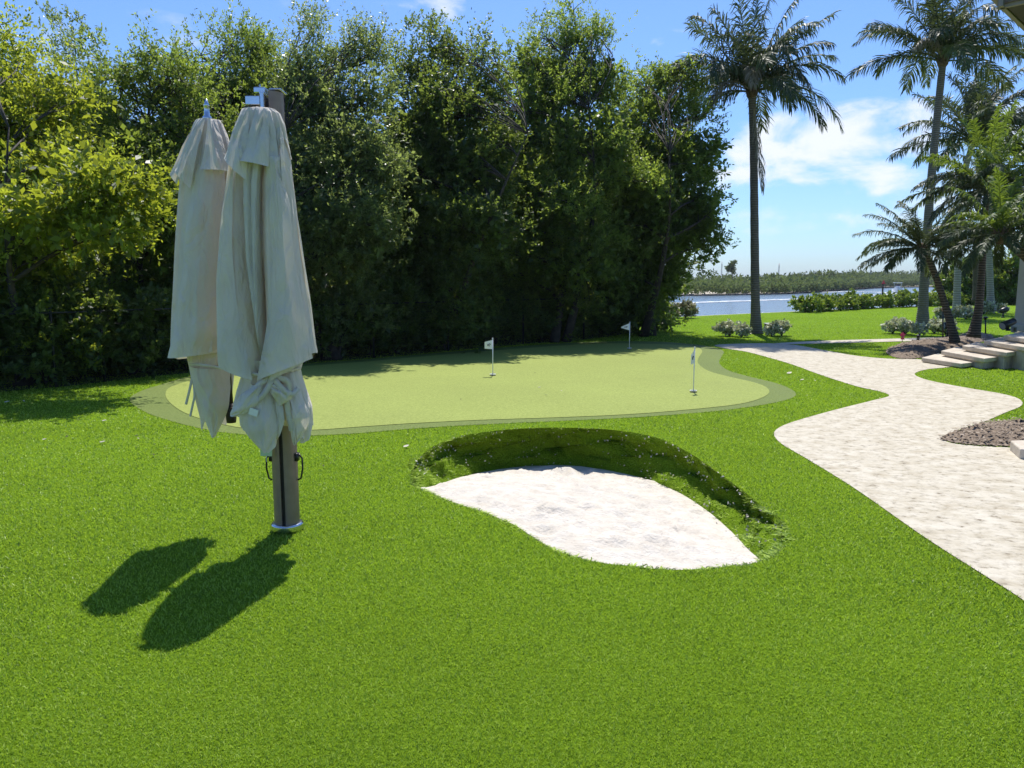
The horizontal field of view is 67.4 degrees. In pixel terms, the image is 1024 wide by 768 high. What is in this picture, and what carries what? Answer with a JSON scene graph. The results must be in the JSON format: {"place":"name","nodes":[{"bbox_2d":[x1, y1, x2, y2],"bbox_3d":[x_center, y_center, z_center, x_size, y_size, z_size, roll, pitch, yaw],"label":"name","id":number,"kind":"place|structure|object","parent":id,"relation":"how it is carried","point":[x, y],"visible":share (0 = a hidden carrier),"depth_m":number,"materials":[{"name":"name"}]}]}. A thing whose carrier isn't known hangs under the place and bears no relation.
{"place":"outdoors","nodes":[
{"label":"outdoors","id":0,"kind":"place"},
{"bbox_2d":[0,331,631,391],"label":"soil","id":1,"kind":"structure","parent":0,"point":[350,353],"depth_m":15.82,"materials":[{"name":"brown soil"}]},
{"bbox_2d":[12,108,130,289],"bbox_3d":[-11.275,-3.320,17.560,6.348,6.042,4.434,0,8,0],"label":"broadleaf tree","id":2,"kind":"object","parent":1,"relation":"on","point":[71,251],"depth_m":17.10,"materials":[{"name":"green plant"}]},
{"bbox_2d":[19,0,134,134],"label":"broadleaf tree","id":3,"kind":"object","parent":1,"relation":"on","point":[71,45],"visible":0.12,"depth_m":19.96,"materials":[{"name":"green plant"}]},
{"bbox_2d":[0,0,186,385],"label":"broadleaf tree","id":4,"kind":"object","parent":1,"relation":"on","point":[46,196],"visible":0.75,"depth_m":11.47,"materials":[{"name":"green plant"}]},
{"bbox_2d":[39,8,245,327],"bbox_3d":[-7.274,-3.728,14.956,4.818,7.356,4.165,0,8,0],"label":"broadleaf tree","id":5,"kind":"object","parent":1,"relation":"on","point":[145,132],"visible":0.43,"depth_m":14.79,"materials":[{"name":"green plant"}]},
{"bbox_2d":[109,109,188,282],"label":"broadleaf tree","id":6,"kind":"object","parent":1,"relation":"on","point":[152,241],"visible":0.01,"depth_m":18.27,"materials":[{"name":"green plant"}]},
{"bbox_2d":[0,259,634,388],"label":"hedge","id":7,"kind":"object","parent":1,"relation":"on","point":[141,355],"visible":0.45,"depth_m":13.26,"materials":[{"name":"green plant"}]},
{"bbox_2d":[300,129,371,288],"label":"broadleaf tree","id":8,"kind":"object","parent":1,"relation":"on","point":[324,276],"depth_m":19.69,"materials":[{"name":"green plant"}]},
{"bbox_2d":[256,0,431,360],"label":"broadleaf tree","id":9,"kind":"object","parent":1,"relation":"on","point":[344,229],"visible":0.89,"depth_m":15.51,"materials":[{"name":"green plant"}]},
{"bbox_2d":[305,112,486,337],"bbox_3d":[-3.935,-4.045,20.733,6.754,6.959,4.728,0,8,0],"label":"broadleaf tree","id":10,"kind":"object","parent":1,"relation":"on","point":[405,206],"visible":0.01,"depth_m":19.43,"materials":[{"name":"green plant"}]},
{"bbox_2d":[347,7,562,352],"bbox_3d":[-1.600,-4.926,18.254,5.596,8.580,5.096,0,8,0],"label":"broadleaf tree","id":11,"kind":"object","parent":1,"relation":"on","point":[448,158],"visible":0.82,"depth_m":17.51,"materials":[{"name":"green plant"}]},
{"bbox_2d":[446,122,594,337],"bbox_3d":[-0.484,-4.242,22.127,6.740,7.135,5.147,-5,9,-31],"label":"broadleaf tree","id":12,"kind":"object","parent":1,"relation":"on","point":[588,328],"visible":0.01,"depth_m":21.82,"materials":[{"name":"green plant"}]},
{"bbox_2d":[537,109,708,332],"bbox_3d":[2.417,-4.678,24.294,7.216,7.575,5.662,0,8,0],"label":"broadleaf tree","id":13,"kind":"object","parent":1,"relation":"on","point":[663,324],"visible":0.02,"depth_m":24.25,"materials":[{"name":"green plant"}]},
{"bbox_2d":[0,304,1023,767],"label":"lawn","id":14,"kind":"structure","parent":0,"point":[514,656],"depth_m":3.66,"materials":[{"name":"green plant"}]},
{"bbox_2d":[125,0,318,283],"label":"broadleaf tree","id":15,"kind":"object","parent":14,"relation":"on","point":[261,48],"visible":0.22,"depth_m":17.41,"materials":[{"name":"green plant"}]},
{"bbox_2d":[168,87,317,533],"bbox_3d":[-1.700,-0.414,4.848,1.150,2.811,0.606,7,10,41],"label":"cantilever umbrella","id":16,"kind":"object","parent":14,"relation":"on","point":[241,305],"visible":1,"depth_m":4.57,"materials":[{"name":"white fabric"}]},
{"bbox_2d":[0,297,631,387],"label":"wire fence","id":17,"kind":"object","parent":14,"relation":"on","point":[50,313],"visible":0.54,"depth_m":13.28,"materials":[{"name":"black"}]},
{"bbox_2d":[129,341,795,434],"bbox_3d":[0.900,-0.226,13.920,13.935,0.001,8.818,-7,11,-44],"label":"fringe","id":18,"kind":"object","parent":14,"relation":"on","point":[154,401],"visible":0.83,"depth_m":10.24,"materials":[{"name":"green plant"}]},
{"bbox_2d":[165,343,768,429],"bbox_3d":[0.857,-0.205,13.729,12.971,0.001,8.108,-7,10,-42],"label":"putting green","id":19,"kind":"object","parent":14,"relation":"on","point":[601,379],"visible":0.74,"depth_m":11.93,"materials":[{"name":"green plant"}]},
{"bbox_2d":[485,338,495,375],"bbox_3d":[-0.366,-0.470,13.244,0.186,0.655,0.109,-4,9,-30],"label":"golf flag","id":20,"kind":"object","parent":19,"relation":"on","point":[488,344],"visible":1,"depth_m":13.23,"materials":[{"name":"white fabric"}]},
{"bbox_2d":[621,323,629,348],"bbox_3d":[2.736,-1.163,18.355,0.259,0.656,0.110,0,8,0],"label":"golf flag","id":21,"kind":"object","parent":19,"relation":"on","point":[627,326],"visible":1,"depth_m":18.32,"materials":[{"name":"white fabric"}]},
{"bbox_2d":[690,347,696,392],"bbox_3d":[2.669,-0.212,11.276,0.124,0.672,0.134,0,8,0],"label":"golf flag","id":22,"kind":"object","parent":19,"relation":"on","point":[692,362],"visible":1,"depth_m":11.27,"materials":[{"name":"white fabric"}]},
{"bbox_2d":[457,0,664,342],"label":"broadleaf tree","id":23,"kind":"object","parent":14,"relation":"on","point":[555,82],"visible":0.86,"depth_m":19.76,"materials":[{"name":"green plant"}]},
{"bbox_2d":[408,428,794,571],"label":"bunker wall","id":24,"kind":"structure","parent":14,"relation":"in","point":[637,464],"depth_m":8.25,"materials":[{"name":"green plant"}]},
{"bbox_2d":[421,465,758,569],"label":"sand","id":25,"kind":"structure","parent":24,"relation":"in","point":[606,516],"depth_m":5.75,"materials":[{"name":"white sand"}]},
{"bbox_2d":[414,428,782,549],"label":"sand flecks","id":26,"kind":"object","parent":24,"relation":"on","point":[645,477],"visible":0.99,"depth_m":7.23,"materials":[{"name":"green plant"}]},
{"bbox_2d":[578,46,741,336],"bbox_3d":[3.888,-5.581,22.049,5.513,9.115,5.611,0,8,0],"label":"broadleaf tree","id":27,"kind":"object","parent":14,"relation":"on","point":[686,220],"visible":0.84,"depth_m":21.71,"materials":[{"name":"green plant"}]},
{"bbox_2d":[669,301,680,318],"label":"shrub","id":28,"kind":"object","parent":14,"relation":"on","point":[677,310],"visible":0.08,"depth_m":31.55,"materials":[{"name":"green plant"}]},
{"bbox_2d":[676,296,698,317],"bbox_3d":[7.561,-3.310,33.195,1.081,1.003,1.347,3,8,20],"label":"shrub","id":29,"kind":"object","parent":14,"relation":"on","point":[690,309],"visible":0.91,"depth_m":32.96,"materials":[{"name":"green plant"}]},
{"bbox_2d":[711,318,735,335],"bbox_3d":[6.337,-1.668,22.643,0.778,0.544,0.702,-4,9,-28],"label":"bedding plant","id":30,"kind":"object","parent":14,"relation":"on","point":[725,327],"visible":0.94,"depth_m":22.59,"materials":[{"name":"green plant"}]},
{"bbox_2d":[733,321,751,336],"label":"bedding plant","id":31,"kind":"object","parent":14,"relation":"on","point":[744,329],"visible":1,"depth_m":22.20,"materials":[{"name":"green plant"}]},
{"bbox_2d":[657,0,847,333],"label":"palm tree","id":32,"kind":"object","parent":14,"relation":"on","point":[754,70],"visible":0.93,"depth_m":22.48,"materials":[{"name":"green plant"}]},
{"bbox_2d":[762,320,783,335],"bbox_3d":[7.680,-1.650,22.662,0.659,0.497,0.542,1,8,10],"label":"bedding plant","id":33,"kind":"object","parent":14,"relation":"on","point":[772,328],"visible":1,"depth_m":22.55,"materials":[{"name":"green plant"}]},
{"bbox_2d":[776,318,792,335],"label":"bedding plant","id":34,"kind":"object","parent":14,"relation":"on","point":[785,324],"visible":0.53,"depth_m":22.71,"materials":[{"name":"green plant"}]},
{"bbox_2d":[773,337,940,343],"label":"walkway","id":35,"kind":"structure","parent":14,"relation":"on","point":[860,340],"depth_m":20.63,"materials":[{"name":"stone"}]},
{"bbox_2d":[880,316,910,333],"bbox_3d":[11.849,-1.834,23.791,0.929,0.582,0.601,-3,8,-19],"label":"bedding plant","id":36,"kind":"object","parent":14,"relation":"on","point":[889,326],"visible":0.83,"depth_m":23.64,"materials":[{"name":"green plant"}]},
{"bbox_2d":[787,287,1013,312],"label":"hedge","id":37,"kind":"object","parent":14,"relation":"on","point":[852,299],"visible":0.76,"depth_m":43.83,"materials":[{"name":"green plant"}]},
{"bbox_2d":[900,332,905,341],"bbox_3d":[10.012,-1.173,19.684,0.169,0.337,0.068,0,8,0],"label":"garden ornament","id":38,"kind":"object","parent":14,"relation":"on","point":[902,334],"visible":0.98,"depth_m":19.68,"materials":[{"name":"red metal"}]},
{"bbox_2d":[895,317,914,333],"bbox_3d":[11.990,-1.774,23.354,0.682,0.561,0.848,0,8,0],"label":"bedding plant","id":39,"kind":"object","parent":14,"relation":"on","point":[903,324],"visible":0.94,"depth_m":23.19,"materials":[{"name":"green plant"}]},
{"bbox_2d":[908,321,930,335],"bbox_3d":[12.129,-1.648,22.820,0.596,0.474,0.564,0,8,0],"label":"bedding plant","id":40,"kind":"object","parent":14,"relation":"on","point":[917,328],"visible":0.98,"depth_m":22.80,"materials":[{"name":"green plant"}]},
{"bbox_2d":[926,315,941,333],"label":"bedding plant","id":41,"kind":"object","parent":14,"relation":"on","point":[933,321],"visible":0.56,"depth_m":23.66,"materials":[{"name":"green plant"}]},
{"bbox_2d":[845,0,1023,324],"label":"palm tree","id":42,"kind":"object","parent":14,"relation":"on","point":[946,41],"visible":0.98,"depth_m":25.28,"materials":[{"name":"green plant"}]},
{"bbox_2d":[886,332,993,358],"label":"mulch","id":43,"kind":"object","parent":14,"relation":"on","point":[919,346],"visible":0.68,"depth_m":18.05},
{"bbox_2d":[852,200,983,343],"bbox_3d":[9.641,-2.691,18.282,2.860,3.454,2.753,-7,11,-43],"label":"date palm","id":44,"kind":"object","parent":43,"relation":"on","point":[915,231],"visible":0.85,"depth_m":17.99,"materials":[{"name":"green plant"}]},
{"bbox_2d":[893,99,1023,337],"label":"date palm","id":45,"kind":"object","parent":43,"relation":"on","point":[994,156],"visible":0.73,"depth_m":18.85,"materials":[{"name":"green plant"}]},
{"bbox_2d":[933,166,1023,280],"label":"date palm","id":46,"kind":"object","parent":43,"relation":"on","point":[1001,234],"visible":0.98,"depth_m":16.41,"materials":[{"name":"green plant"}]},
{"bbox_2d":[941,308,943,337],"bbox_3d":[11.791,-1.646,21.044,0.143,0.911,0.107,0,8,0],"label":"path light","id":47,"kind":"object","parent":14,"relation":"on","point":[942,323],"visible":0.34,"depth_m":21.03,"materials":[{"name":"black metal"}]},
{"bbox_2d":[933,307,958,318],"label":"bedding plant","id":48,"kind":"object","parent":14,"relation":"on","point":[937,311],"visible":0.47,"depth_m":32.80,"materials":[{"name":"green plant"}]},
{"bbox_2d":[944,322,947,336],"bbox_3d":[12.757,-1.595,22.489,0.275,0.419,0.210,0,8,0],"label":"spotlight","id":49,"kind":"object","parent":14,"relation":"on","point":[945,326],"visible":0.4,"depth_m":22.44,"materials":[{"name":"black metal"}]},
{"bbox_2d":[933,318,959,333],"bbox_3d":[13.263,-1.794,23.393,0.746,0.623,0.570,0,8,0],"label":"bedding plant","id":50,"kind":"object","parent":14,"relation":"on","point":[938,326],"visible":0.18,"depth_m":23.38,"materials":[{"name":"green plant"}]},
{"bbox_2d":[921,353,973,367],"bbox_3d":[8.670,-0.459,15.374,0.837,0.120,2.014,0,8,0],"label":"stone step","id":51,"kind":"object","parent":14,"relation":"on","point":[939,359],"visible":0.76,"depth_m":14.92,"materials":[{"name":"beige stone"}]},
{"bbox_2d":[929,258,972,304],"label":"shrub","id":52,"kind":"object","parent":14,"relation":"on","point":[947,283],"visible":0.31,"depth_m":50.55,"materials":[{"name":"green plant"}]},
{"bbox_2d":[886,61,1023,311],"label":"palm tree","id":53,"kind":"object","parent":14,"relation":"on","point":[978,100],"visible":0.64,"depth_m":33.11,"materials":[{"name":"green plant"}]},
{"bbox_2d":[952,304,973,318],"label":"bedding plant","id":54,"kind":"object","parent":14,"relation":"on","point":[964,312],"visible":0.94,"depth_m":32.49,"materials":[{"name":"green plant"}]},
{"bbox_2d":[941,347,997,368],"bbox_3d":[9.122,-0.523,15.416,0.750,0.235,2.552,1,8,6],"label":"stone step","id":55,"kind":"object","parent":14,"relation":"on","point":[981,361],"visible":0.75,"depth_m":14.71,"materials":[{"name":"beige stone"}]},
{"bbox_2d":[938,211,1006,301],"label":"palm tree","id":56,"kind":"object","parent":14,"relation":"on","point":[975,275],"visible":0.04,"depth_m":39.56,"materials":[{"name":"plant"}]},
{"bbox_2d":[950,257,998,304],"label":"tree","id":57,"kind":"object","parent":14,"relation":"on","point":[985,290],"visible":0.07,"depth_m":50.84,"materials":[{"name":"green plant"}]},
{"bbox_2d":[934,140,1023,311],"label":"palm tree","id":58,"kind":"object","parent":14,"relation":"on","point":[990,296],"visible":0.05,"depth_m":37.55,"materials":[{"name":"plant"}]},
{"bbox_2d":[941,419,1023,445],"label":"mulch","id":59,"kind":"object","parent":14,"relation":"on","point":[995,438],"visible":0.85,"depth_m":8.05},
{"bbox_2d":[883,332,1023,445],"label":"bark chips","id":60,"kind":"object","parent":59,"relation":"on","point":[985,423],"visible":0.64,"depth_m":8.43,"materials":[{"name":"brown wood"}]},
{"bbox_2d":[999,318,1016,330],"bbox_3d":[10.712,-1.285,16.571,0.365,0.275,0.178,-2,8,-13],"label":"spotlight","id":61,"kind":"object","parent":60,"relation":"on","point":[1006,325],"visible":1,"depth_m":16.52,"materials":[{"name":"black metal"}]},
{"bbox_2d":[973,300,997,313],"bbox_3d":[23.066,-3.753,37.423,0.944,0.741,1.005,-5,9,-34],"label":"bedding plant","id":62,"kind":"object","parent":14,"relation":"on","point":[988,307],"visible":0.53,"depth_m":37.27,"materials":[{"name":"green plant"}]},
{"bbox_2d":[962,342,1015,368],"bbox_3d":[9.496,-0.572,15.345,0.770,0.350,2.520,1,8,6],"label":"stone step","id":63,"kind":"object","parent":14,"relation":"on","point":[1004,356],"visible":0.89,"depth_m":14.52,"materials":[{"name":"beige stone"}]},
{"bbox_2d":[992,303,1009,312],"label":"bedding plant","id":64,"kind":"object","parent":14,"relation":"on","point":[1000,306],"visible":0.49,"depth_m":38.17,"materials":[{"name":"green plant"}]},
{"bbox_2d":[984,337,1023,370],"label":"stone step","id":65,"kind":"object","parent":14,"relation":"on","point":[1017,358],"visible":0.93,"depth_m":14.43,"materials":[{"name":"beige stone"}]},
{"bbox_2d":[999,306,1008,317],"bbox_3d":[21.683,-3.175,33.886,0.376,0.489,0.251,-2,8,-16],"label":"spotlight","id":66,"kind":"object","parent":14,"relation":"on","point":[1003,310],"visible":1,"depth_m":33.81,"materials":[{"name":"black metal"}]},
{"bbox_2d":[992,249,1019,304],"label":"shrub","id":67,"kind":"object","parent":14,"relation":"on","point":[1007,280],"visible":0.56,"depth_m":51.01,"materials":[{"name":"green plant"}]},
{"bbox_2d":[991,0,1023,332],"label":"house","id":68,"kind":"structure","parent":14,"relation":"on","point":[1012,10],"depth_m":9.40,"materials":[{"name":"paint"}]},
{"bbox_2d":[1003,332,1023,343],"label":"stone step","id":69,"kind":"object","parent":14,"relation":"on","point":[1017,337],"visible":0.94,"depth_m":14.95,"materials":[{"name":"beige stone"}]},
{"bbox_2d":[1011,326,1016,332],"bbox_3d":[11.044,-1.197,16.884,0.108,0.136,0.085,-2,8,-17],"label":"outlet box","id":70,"kind":"object","parent":14,"relation":"on","point":[1013,329],"visible":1,"depth_m":16.86,"materials":[{"name":"grey metal"}]},
{"bbox_2d":[0,0,1023,279],"label":"sky","id":71,"kind":"structure","parent":0,"point":[819,189],"materials":[{"name":"blue"}]},
{"bbox_2d":[669,286,935,315],"bbox_3d":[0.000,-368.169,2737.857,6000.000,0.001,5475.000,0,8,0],"label":"water","id":72,"kind":"structure","parent":0,"point":[740,306],"depth_m":105.80,"materials":[{"name":"blue liquid"}]},
{"bbox_2d":[675,291,896,303],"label":"wake foam","id":73,"kind":"object","parent":72,"relation":"on","point":[771,299],"visible":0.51,"depth_m":109.52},
{"bbox_2d":[892,283,902,292],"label":"motor boat","id":74,"kind":"object","parent":72,"relation":"on","point":[896,288],"visible":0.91,"depth_m":175.13,"materials":[{"name":"white"}]},
{"bbox_2d":[677,285,931,294],"bbox_3d":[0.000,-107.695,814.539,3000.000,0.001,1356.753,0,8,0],"label":"shore","id":75,"kind":"structure","parent":0,"point":[791,292],"depth_m":165.94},
{"bbox_2d":[724,260,737,277],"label":"pine tree","id":76,"kind":"object","parent":75,"relation":"on","point":[731,267],"visible":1,"depth_m":207.23,"materials":[{"name":"green plant"}]},
{"bbox_2d":[684,292,804,295],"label":"shore rocks","id":77,"kind":"object","parent":75,"relation":"on","point":[737,294],"visible":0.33,"depth_m":148.11,"materials":[{"name":"stone"}]},
{"bbox_2d":[673,268,938,294],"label":"woods","id":78,"kind":"object","parent":75,"relation":"on","point":[811,281],"visible":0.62,"depth_m":202.38,"materials":[{"name":"green plant"}]},
{"bbox_2d":[715,343,1023,599],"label":"path","id":79,"kind":"structure","parent":0,"point":[891,453],"depth_m":7.30,"materials":[{"name":"stone"}]},
{"bbox_2d":[1010,440,1023,458],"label":"stone step","id":80,"kind":"object","parent":79,"relation":"on","point":[1017,448],"visible":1,"depth_m":7.28,"materials":[{"name":"beige stone"}]},
{"label":"ground","id":81,"kind":"structure","parent":0,"visible":0},
{"bbox_2d":[672,306,908,317],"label":"seawall","id":82,"kind":"object","parent":81,"relation":"on","point":[771,312],"visible":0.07,"depth_m":39.31,"materials":[{"name":"grey concrete"}]}
]}

